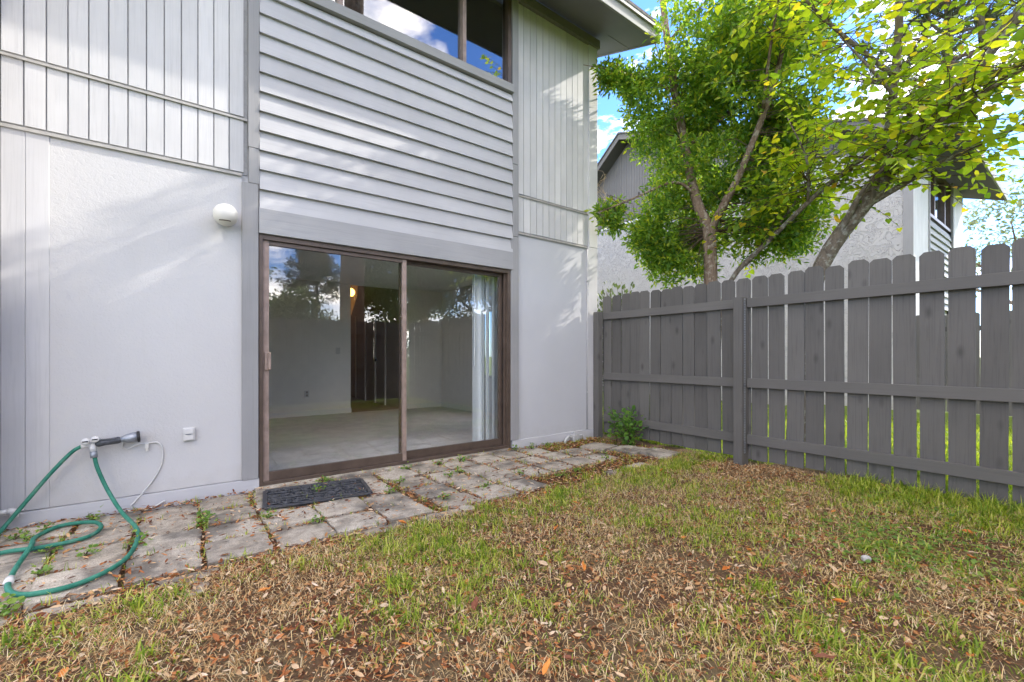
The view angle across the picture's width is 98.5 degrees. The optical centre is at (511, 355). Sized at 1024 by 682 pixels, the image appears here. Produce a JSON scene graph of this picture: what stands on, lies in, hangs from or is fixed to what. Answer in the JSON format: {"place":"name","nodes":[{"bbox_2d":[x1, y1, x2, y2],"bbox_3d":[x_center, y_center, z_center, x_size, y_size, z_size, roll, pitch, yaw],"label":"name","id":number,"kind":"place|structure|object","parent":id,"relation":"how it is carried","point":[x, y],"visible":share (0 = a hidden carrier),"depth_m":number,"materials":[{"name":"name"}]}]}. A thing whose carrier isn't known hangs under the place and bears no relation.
{"place":"outdoors","nodes":[
{"label":"outdoors","id":0,"kind":"place"},
{"bbox_2d":[0,442,680,625],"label":"patio","id":1,"kind":"structure","parent":0,"point":[162,541],"depth_m":2.85,"materials":[{"name":"grey stone"}]},
{"bbox_2d":[0,592,30,616],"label":"weed","id":2,"kind":"object","parent":1,"relation":"on","point":[16,606],"visible":0.98,"depth_m":1.89,"materials":[{"name":"green plant"}]},
{"bbox_2d":[4,527,30,539],"bbox_3d":[-2.942,1.063,2.632,0.098,0.078,0.116,0,0,32],"label":"weed","id":3,"kind":"object","parent":1,"relation":"on","point":[15,537],"visible":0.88,"depth_m":2.62,"materials":[{"name":"green plant"}]},
{"bbox_2d":[20,530,38,541],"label":"weed","id":4,"kind":"object","parent":1,"relation":"on","point":[25,538],"visible":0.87,"depth_m":2.60,"materials":[{"name":"green plant"}]},
{"bbox_2d":[30,564,54,576],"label":"weed","id":5,"kind":"object","parent":1,"relation":"on","point":[46,567],"visible":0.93,"depth_m":2.19,"materials":[{"name":"green plant"}]},
{"bbox_2d":[35,522,53,531],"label":"weed","id":6,"kind":"object","parent":1,"relation":"on","point":[45,526],"visible":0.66,"depth_m":2.74,"materials":[{"name":"green plant"}]},
{"bbox_2d":[33,538,64,552],"bbox_3d":[-2.574,1.068,2.450,0.125,0.068,0.095,0,0,-37],"label":"weed","id":7,"kind":"object","parent":1,"relation":"on","point":[51,550],"visible":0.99,"depth_m":2.45,"materials":[{"name":"green plant"}]},
{"bbox_2d":[0,445,140,597],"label":"garden hose","id":8,"kind":"object","parent":1,"relation":"on","point":[8,581],"visible":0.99,"depth_m":2.53,"materials":[{"name":"green plastic"}]},
{"bbox_2d":[76,544,100,556],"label":"weed","id":9,"kind":"object","parent":1,"relation":"on","point":[80,554],"visible":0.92,"depth_m":2.40,"materials":[{"name":"green plant"}]},
{"bbox_2d":[84,504,105,519],"bbox_3d":[-2.762,1.050,2.933,0.122,0.107,0.105,0,0,27],"label":"weed","id":10,"kind":"object","parent":1,"relation":"on","point":[94,517],"visible":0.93,"depth_m":2.92,"materials":[{"name":"green plant"}]},
{"bbox_2d":[126,529,152,545],"bbox_3d":[-2.149,1.052,2.552,0.130,0.099,0.109,0,0,-6],"label":"weed","id":11,"kind":"object","parent":1,"relation":"on","point":[142,537],"visible":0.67,"depth_m":2.56,"materials":[{"name":"green plant"}]},
{"bbox_2d":[191,512,217,525],"bbox_3d":[-1.994,1.065,2.860,0.133,0.072,0.106,0,0,-4],"label":"weed","id":12,"kind":"object","parent":1,"relation":"on","point":[200,520],"visible":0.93,"depth_m":2.86,"materials":[{"name":"green plant"}]},
{"bbox_2d":[193,508,215,518],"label":"weed","id":13,"kind":"object","parent":1,"relation":"on","point":[206,511],"visible":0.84,"depth_m":2.96,"materials":[{"name":"green plant"}]},
{"bbox_2d":[259,509,276,518],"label":"weed","id":14,"kind":"object","parent":1,"relation":"on","point":[266,516],"visible":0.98,"depth_m":2.97,"materials":[{"name":"green plant"}]},
{"bbox_2d":[307,512,324,523],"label":"weed","id":15,"kind":"object","parent":1,"relation":"on","point":[317,519],"visible":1,"depth_m":2.89,"materials":[{"name":"green plant"}]},
{"bbox_2d":[262,478,372,509],"bbox_3d":[-1.540,1.077,3.494,0.762,0.019,0.502,0,0,-29],"label":"doormat","id":16,"kind":"object","parent":1,"relation":"on","point":[281,497],"visible":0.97,"depth_m":3.44,"materials":[{"name":"black rubber"}]},
{"bbox_2d":[312,484,325,491],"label":"weed","id":17,"kind":"object","parent":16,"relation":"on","point":[318,488],"visible":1,"depth_m":3.47,"materials":[{"name":"green plant"}]},
{"bbox_2d":[314,475,326,481],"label":"weed","id":18,"kind":"object","parent":1,"relation":"on","point":[322,478],"visible":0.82,"depth_m":3.83,"materials":[{"name":"green plant"}]},
{"bbox_2d":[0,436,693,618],"bbox_3d":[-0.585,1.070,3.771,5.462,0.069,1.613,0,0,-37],"label":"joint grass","id":19,"kind":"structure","parent":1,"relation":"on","point":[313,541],"depth_m":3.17,"materials":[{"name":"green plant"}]},
{"bbox_2d":[0,437,696,632],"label":"joint debris","id":20,"kind":"object","parent":1,"relation":"on","point":[129,570],"visible":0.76,"depth_m":3.07,"materials":[{"name":"brown plant"}]},
{"bbox_2d":[384,485,394,493],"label":"weed","id":21,"kind":"object","parent":1,"relation":"on","point":[389,490],"visible":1,"depth_m":3.51,"materials":[{"name":"green plant"}]},
{"bbox_2d":[395,476,404,482],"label":"weed","id":22,"kind":"object","parent":1,"relation":"on","point":[403,480],"visible":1,"depth_m":3.80,"materials":[{"name":"green plant"}]},
{"bbox_2d":[437,491,450,499],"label":"weed","id":23,"kind":"object","parent":1,"relation":"on","point":[447,495],"visible":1,"depth_m":3.38,"materials":[{"name":"green plant"}]},
{"bbox_2d":[454,466,465,473],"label":"weed","id":24,"kind":"object","parent":1,"relation":"on","point":[459,471],"visible":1,"depth_m":4.11,"materials":[{"name":"green plant"}]},
{"bbox_2d":[452,454,468,461],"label":"weed","id":25,"kind":"object","parent":1,"relation":"on","point":[463,458],"visible":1,"depth_m":4.56,"materials":[{"name":"green plant"}]},
{"bbox_2d":[458,505,474,512],"bbox_3d":[-0.324,1.108,3.154,0.130,0.059,0.128,0,0,-37],"label":"pebble","id":26,"kind":"object","parent":1,"relation":"on","point":[462,507],"visible":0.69,"depth_m":3.13,"materials":[{"name":"stone"}]},
{"bbox_2d":[479,478,492,488],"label":"weed","id":27,"kind":"object","parent":1,"relation":"on","point":[486,485],"visible":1,"depth_m":3.67,"materials":[{"name":"green plant"}]},
{"bbox_2d":[0,357,1023,681],"bbox_3d":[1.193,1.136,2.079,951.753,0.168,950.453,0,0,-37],"label":"ground","id":28,"kind":"structure","parent":0,"point":[542,647],"depth_m":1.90,"materials":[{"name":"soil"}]},
{"bbox_2d":[0,0,0,121],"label":"wing wall","id":29,"kind":"structure","parent":28,"relation":"on","point":[0,61],"depth_m":2.79,"materials":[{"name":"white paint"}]},
{"bbox_2d":[0,508,18,517],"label":"pipe elbow","id":30,"kind":"object","parent":29,"relation":"attached to","point":[9,511],"visible":0.69,"depth_m":2.75,"materials":[{"name":"white plastic"}]},
{"bbox_2d":[58,667,68,676],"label":"fallen leaf","id":31,"kind":"object","parent":28,"relation":"on","point":[61,671],"visible":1,"depth_m":1.51,"materials":[{"name":"orange plant"}]},
{"bbox_2d":[0,0,663,533],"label":"townhouse","id":32,"kind":"structure","parent":28,"relation":"on","point":[404,170],"depth_m":3.78,"materials":[{"name":"grey paint"}]},
{"bbox_2d":[95,431,140,446],"bbox_3d":[-2.741,0.576,3.074,0.235,0.087,0.114,0,0,-37],"label":"outdoor faucet","id":33,"kind":"object","parent":32,"relation":"attached to","point":[133,437],"visible":0.99,"depth_m":3.05,"materials":[{"name":"grey metal"}]},
{"bbox_2d":[80,436,98,457],"bbox_3d":[-2.831,0.614,2.958,0.097,0.150,0.065,0,0,-37],"label":"hose splitter","id":34,"kind":"object","parent":33,"relation":"attached to","point":[87,443],"visible":1,"depth_m":2.95,"materials":[{"name":"white plastic"}]},
{"bbox_2d":[121,442,164,509],"bbox_3d":[-2.656,0.857,3.181,0.246,0.505,0.038,0,0,-37],"label":"white cable","id":35,"kind":"object","parent":32,"relation":"attached to","point":[147,449],"visible":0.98,"depth_m":3.19,"materials":[{"name":"plastic"}]},
{"bbox_2d":[183,427,194,440],"bbox_3d":[-2.445,0.594,3.338,0.073,0.096,0.040,0,0,-37],"label":"outlet box","id":36,"kind":"object","parent":32,"relation":"attached to","point":[188,434],"visible":1,"depth_m":3.33,"materials":[{"name":"white plastic"}]},
{"bbox_2d":[213,203,238,225],"bbox_3d":[-2.220,-1.090,3.418,0.169,0.169,0.183,0,0,-37],"label":"wall light","id":37,"kind":"object","parent":32,"relation":"attached to","point":[224,214],"visible":1,"depth_m":3.36,"materials":[{"name":"beige plastic"}]},
{"bbox_2d":[258,234,509,486],"bbox_3d":[-1.087,0.037,4.443,2.570,2.080,0.162,0,0,-37],"label":"sliding door","id":38,"kind":"structure","parent":32,"relation":"in","point":[266,477],"depth_m":4.39,"materials":[{"name":"brown metal"}]},
{"bbox_2d":[299,0,513,93],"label":"window","id":39,"kind":"structure","parent":32,"relation":"in","point":[336,8],"depth_m":4.64,"materials":[{"name":"grey paint"}]},
{"bbox_2d":[472,274,496,441],"bbox_3d":[-1.179,0.010,4.628,2.556,2.060,0.096,0,0,-37],"label":"vertical blind","id":40,"kind":"object","parent":32,"relation":"hanging from","point":[480,357],"visible":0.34,"depth_m":5.25,"materials":[{"name":"fabric"}]},
{"bbox_2d":[564,431,585,443],"bbox_3d":[0.796,1.049,5.696,0.406,0.138,0.099,0,0,-37],"label":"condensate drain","id":41,"kind":"object","parent":32,"relation":"attached to","point":[574,436],"visible":0.98,"depth_m":5.68,"materials":[{"name":"white plastic"}]},
{"bbox_2d":[587,249,588,428],"bbox_3d":[1.014,-0.220,5.933,0.036,2.420,0.023,0,0,-37],"label":"wall conduit","id":42,"kind":"object","parent":32,"relation":"attached to","point":[587,339],"depth_m":5.93,"materials":[{"name":"grey metal"}]},
{"bbox_2d":[597,170,607,219],"bbox_3d":[1.238,-2.241,6.234,0.359,0.720,0.165,0,0,-37],"label":"dead vine tangle","id":43,"kind":"object","parent":32,"relation":"hanging from","point":[604,178],"visible":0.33,"depth_m":6.22,"materials":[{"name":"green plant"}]},
{"bbox_2d":[471,596,477,609],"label":"fallen leaf","id":44,"kind":"object","parent":28,"relation":"on","point":[474,603],"visible":1,"depth_m":1.91,"materials":[{"name":"brown plant"}]},
{"bbox_2d":[0,452,1023,681],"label":"dry straw","id":45,"kind":"object","parent":28,"relation":"on","point":[508,606],"visible":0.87,"depth_m":2.00,"materials":[{"name":"brown plant"}]},
{"bbox_2d":[0,454,1023,681],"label":"leaf litter","id":46,"kind":"object","parent":28,"relation":"on","point":[401,654],"visible":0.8,"depth_m":1.88,"materials":[{"name":"brown plant"}]},
{"bbox_2d":[0,456,1023,681],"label":"mulch crumbs","id":47,"kind":"object","parent":28,"relation":"on","point":[536,661],"visible":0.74,"depth_m":1.92,"materials":[{"name":"brown plant"}]},
{"bbox_2d":[538,560,547,564],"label":"fallen leaf","id":48,"kind":"object","parent":28,"relation":"on","point":[543,562],"visible":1,"depth_m":2.28,"materials":[{"name":"beige plant"}]},
{"bbox_2d":[542,658,550,674],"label":"fallen leaf","id":49,"kind":"object","parent":28,"relation":"on","point":[546,664],"visible":1,"depth_m":1.51,"materials":[{"name":"orange plant"}]},
{"bbox_2d":[554,469,568,477],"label":"weed","id":50,"kind":"object","parent":28,"relation":"on","point":[561,475],"visible":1,"depth_m":3.98,"materials":[{"name":"green plant"}]},
{"bbox_2d":[562,655,575,659],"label":"fallen leaf","id":51,"kind":"object","parent":28,"relation":"on","point":[568,657],"visible":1,"depth_m":1.58,"materials":[{"name":"brown plant"}]},
{"bbox_2d":[605,407,623,441],"bbox_3d":[1.302,0.875,5.653,0.330,0.473,0.299,0,0,-37],"label":"weed sprout","id":52,"kind":"object","parent":28,"relation":"on","point":[614,417],"visible":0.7,"depth_m":5.66,"materials":[{"name":"green plant"}]},
{"bbox_2d":[597,281,634,350],"bbox_3d":[1.449,0.010,6.273,0.691,2.202,0.747,0,0,29],"label":"hedge bush","id":53,"kind":"object","parent":28,"relation":"on","point":[602,293],"visible":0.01,"depth_m":6.22,"materials":[{"name":"green plant"}]},
{"bbox_2d":[604,405,648,445],"bbox_3d":[1.430,0.853,5.393,0.530,0.520,0.464,0,0,-37],"label":"green shrub","id":54,"kind":"object","parent":28,"relation":"on","point":[628,429],"visible":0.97,"depth_m":5.34,"materials":[{"name":"green plant"}]},
{"bbox_2d":[584,0,847,289],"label":"leafy tree","id":55,"kind":"object","parent":28,"relation":"on","point":[702,123],"visible":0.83,"depth_m":5.47,"materials":[{"name":"green plant"}]},
{"bbox_2d":[654,42,680,140],"bbox_3d":[1.992,-3.660,5.753,0.420,1.724,0.102,0,0,15],"label":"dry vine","id":56,"kind":"object","parent":55,"relation":"hanging from","point":[670,98],"visible":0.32,"depth_m":5.71,"materials":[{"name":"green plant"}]},
{"bbox_2d":[597,116,1007,409],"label":"neighbour house","id":57,"kind":"structure","parent":28,"relation":"on","point":[926,221],"depth_m":10.66,"materials":[{"name":"paint"}]},
{"bbox_2d":[931,169,950,232],"bbox_3d":[10.052,-3.690,10.436,2.460,1.180,0.130,0,0,-37],"label":"window","id":58,"kind":"structure","parent":57,"relation":"in","point":[943,221],"depth_m":10.77,"materials":[{"name":"brown metal"}]},
{"bbox_2d":[593,238,1023,506],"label":"picket fence","id":59,"kind":"object","parent":28,"relation":"on","point":[661,371],"visible":0.91,"depth_m":3.85,"materials":[{"name":"wood"}]},
{"bbox_2d":[814,653,835,658],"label":"fallen leaf","id":60,"kind":"object","parent":28,"relation":"on","point":[825,655],"visible":1,"depth_m":1.57,"materials":[{"name":"brown plant"}]},
{"bbox_2d":[832,598,846,601],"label":"fallen leaf","id":61,"kind":"object","parent":28,"relation":"on","point":[838,599],"visible":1,"depth_m":1.92,"materials":[{"name":"orange plant"}]},
{"bbox_2d":[693,25,1023,339],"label":"slender tree","id":62,"kind":"object","parent":28,"relation":"on","point":[809,177],"visible":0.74,"depth_m":4.39,"materials":[{"name":"green plant"}]},
{"bbox_2d":[698,0,1023,450],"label":"leaning tree","id":63,"kind":"object","parent":28,"relation":"on","point":[868,195],"visible":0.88,"depth_m":3.94,"materials":[{"name":"green plant"}]},
{"bbox_2d":[861,555,870,562],"bbox_3d":[1.862,1.066,2.317,0.045,0.037,0.042,0,0,18],"label":"pale rock","id":64,"kind":"object","parent":28,"relation":"on","point":[864,557],"visible":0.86,"depth_m":2.31,"materials":[{"name":"stone"}]},
{"bbox_2d":[766,490,1023,609],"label":"clover","id":65,"kind":"object","parent":28,"relation":"on","point":[973,561],"visible":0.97,"depth_m":2.52,"materials":[{"name":"green plant"}]},
{"bbox_2d":[836,472,1023,517],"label":"grass","id":66,"kind":"structure","parent":28,"relation":"on","point":[994,502],"depth_m":3.23,"materials":[{"name":"green plant"}]},
{"bbox_2d":[842,0,1023,108],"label":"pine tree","id":67,"kind":"object","parent":28,"relation":"on","point":[939,15],"visible":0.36,"depth_m":21.82,"materials":[{"name":"green plant"}]},
{"bbox_2d":[916,310,1011,415],"bbox_3d":[10.352,0.128,5.402,0.070,1.845,8.132,0,0,-37],"label":"neighbour fence","id":68,"kind":"object","parent":28,"relation":"on","point":[978,326],"visible":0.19,"depth_m":7.97,"materials":[{"name":"grey wood"}]},
{"bbox_2d":[963,173,1023,304],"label":"oak tree","id":69,"kind":"object","parent":28,"relation":"on","point":[1019,204],"visible":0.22,"depth_m":25.54,"materials":[{"name":"green plant"}]},
{"bbox_2d":[1001,0,1022,58],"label":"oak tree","id":70,"kind":"object","parent":28,"relation":"on","point":[1021,41],"visible":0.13,"depth_m":9.33,"materials":[{"name":"green plant"}]},
{"bbox_2d":[489,0,1023,356],"label":"sky","id":71,"kind":"structure","parent":0,"point":[608,124],"materials":[{"name":"white"}]},
{"bbox_2d":[603,403,1012,503],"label":"grass","id":72,"kind":"structure","parent":0,"point":[946,449],"depth_m":5.14,"materials":[{"name":"green plant"}]}
]}

